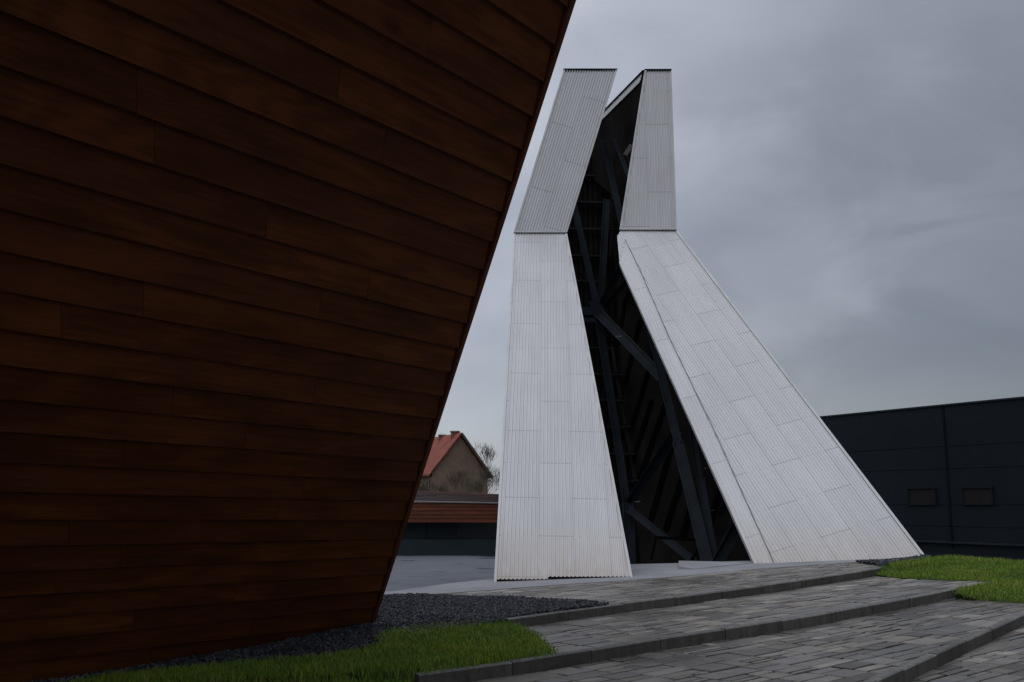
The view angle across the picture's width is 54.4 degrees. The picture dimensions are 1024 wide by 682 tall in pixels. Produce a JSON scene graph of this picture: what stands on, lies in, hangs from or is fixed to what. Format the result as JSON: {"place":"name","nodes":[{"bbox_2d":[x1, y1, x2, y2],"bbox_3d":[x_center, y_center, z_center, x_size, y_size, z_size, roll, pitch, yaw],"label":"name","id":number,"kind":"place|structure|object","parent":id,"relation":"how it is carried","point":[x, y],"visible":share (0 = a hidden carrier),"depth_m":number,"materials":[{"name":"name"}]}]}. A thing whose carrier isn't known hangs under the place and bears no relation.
{"place":"outdoors","nodes":[
{"label":"outdoors","id":0,"kind":"place"},
{"bbox_2d":[55,617,562,681],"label":"grass","id":1,"kind":"structure","parent":0,"point":[473,645],"depth_m":9.47,"materials":[{"name":"green plant"}]},
{"bbox_2d":[27,593,608,681],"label":"gravel","id":2,"kind":"structure","parent":0,"point":[400,611],"depth_m":11.76,"materials":[{"name":"grey gravel"}]},
{"bbox_2d":[416,480,436,502],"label":"bush","id":3,"kind":"object","parent":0,"point":[423,487],"visible":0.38,"depth_m":99.08,"materials":[{"name":"brown plant"}]},
{"bbox_2d":[434,483,454,491],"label":"bush","id":4,"kind":"object","parent":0,"point":[440,489],"visible":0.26,"depth_m":96.83,"materials":[{"name":"brown plant"}]},
{"bbox_2d":[414,431,491,502],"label":"house","id":5,"kind":"structure","parent":0,"point":[453,452],"depth_m":139.29,"materials":[{"name":"beige paint"}]},
{"bbox_2d":[445,468,477,492],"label":"bush","id":6,"kind":"object","parent":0,"point":[453,478],"visible":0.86,"depth_m":108.18,"materials":[{"name":"brown plant"}]},
{"bbox_2d":[465,477,494,493],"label":"bush","id":7,"kind":"object","parent":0,"point":[478,486],"visible":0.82,"depth_m":102.52,"materials":[{"name":"brown plant"}]},
{"bbox_2d":[473,464,499,492],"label":"bush","id":8,"kind":"object","parent":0,"point":[486,475],"visible":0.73,"depth_m":116.87,"materials":[{"name":"grey plant"}]},
{"bbox_2d":[474,442,498,465],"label":"bare tree","id":9,"kind":"object","parent":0,"point":[489,452],"visible":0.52,"depth_m":163.92,"materials":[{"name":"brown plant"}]},
{"bbox_2d":[384,558,889,593],"bbox_3d":[1.748,4.696,18.228,13.459,1.340,3.399,4,-10,-25],"label":"concrete apron","id":10,"kind":"object","parent":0,"point":[650,571],"visible":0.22,"depth_m":17.15,"materials":[{"name":"grey concrete"}]},
{"bbox_2d":[494,68,923,581],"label":"tower","id":11,"kind":"structure","parent":10,"relation":"on","point":[658,408],"depth_m":23.79,"materials":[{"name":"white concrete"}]},
{"bbox_2d":[679,561,753,568],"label":"concrete ramp","id":12,"kind":"structure","parent":10,"relation":"on","point":[695,564],"depth_m":19.08,"materials":[{"name":"grey concrete"}]},
{"bbox_2d":[449,562,876,604],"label":"pavement","id":13,"kind":"structure","parent":0,"point":[612,592],"depth_m":15.51,"materials":[{"name":"grey stone"}]},
{"bbox_2d":[385,556,979,600],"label":"plaza","id":14,"kind":"structure","parent":0,"point":[409,572],"depth_m":32.29,"materials":[{"name":"grey concrete"}]},
{"bbox_2d":[397,491,498,555],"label":"pavilion","id":15,"kind":"structure","parent":14,"relation":"on","point":[461,524],"depth_m":41.28,"materials":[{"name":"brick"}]},
{"bbox_2d":[435,0,1023,493],"label":"sky","id":16,"kind":"structure","parent":0,"point":[849,174],"materials":[{"name":"grey"}]},
{"bbox_2d":[473,598,1023,681],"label":"pavement","id":17,"kind":"structure","parent":0,"point":[861,653],"depth_m":9.99,"materials":[{"name":"grey stone"}]},
{"bbox_2d":[415,588,956,681],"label":"kerb","id":18,"kind":"structure","parent":17,"relation":"on","point":[559,660],"depth_m":10.51,"materials":[{"name":"grey concrete"}]},
{"bbox_2d":[862,611,1023,681],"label":"kerb","id":19,"kind":"structure","parent":17,"relation":"on","point":[910,671],"depth_m":9.92,"materials":[{"name":"grey concrete"}]},
{"bbox_2d":[524,575,983,654],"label":"pavement","id":20,"kind":"structure","parent":0,"point":[590,632],"depth_m":12.60,"materials":[{"name":"grey stone"}]},
{"bbox_2d":[506,567,881,626],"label":"kerb","id":21,"kind":"structure","parent":20,"relation":"on","point":[582,613],"depth_m":13.62,"materials":[{"name":"grey concrete"}]},
{"bbox_2d":[563,609,945,681],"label":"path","id":22,"kind":"structure","parent":0,"point":[804,654],"depth_m":9.78,"materials":[{"name":"stone"}]},
{"bbox_2d":[855,554,930,566],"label":"gravel","id":23,"kind":"structure","parent":0,"point":[880,562],"depth_m":18.47,"materials":[{"name":"grey gravel"}]},
{"bbox_2d":[819,396,1023,562],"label":"hall","id":24,"kind":"structure","parent":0,"point":[945,479],"depth_m":30.71,"materials":[{"name":"black metal"}]},
{"bbox_2d":[875,554,1023,602],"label":"lawn","id":25,"kind":"structure","parent":0,"point":[960,596],"depth_m":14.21,"materials":[{"name":"plant"}]},
{"bbox_2d":[911,625,1023,681],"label":"pavement","id":26,"kind":"structure","parent":0,"point":[998,659],"depth_m":9.58,"materials":[{"name":"grey stone"}]},
{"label":"gravel bed","id":27,"kind":"structure","parent":0,"visible":0},
{"bbox_2d":[0,0,575,681],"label":"timber building","id":28,"kind":"structure","parent":27,"relation":"on","point":[246,250],"depth_m":7.51,"materials":[{"name":"brown wood"}]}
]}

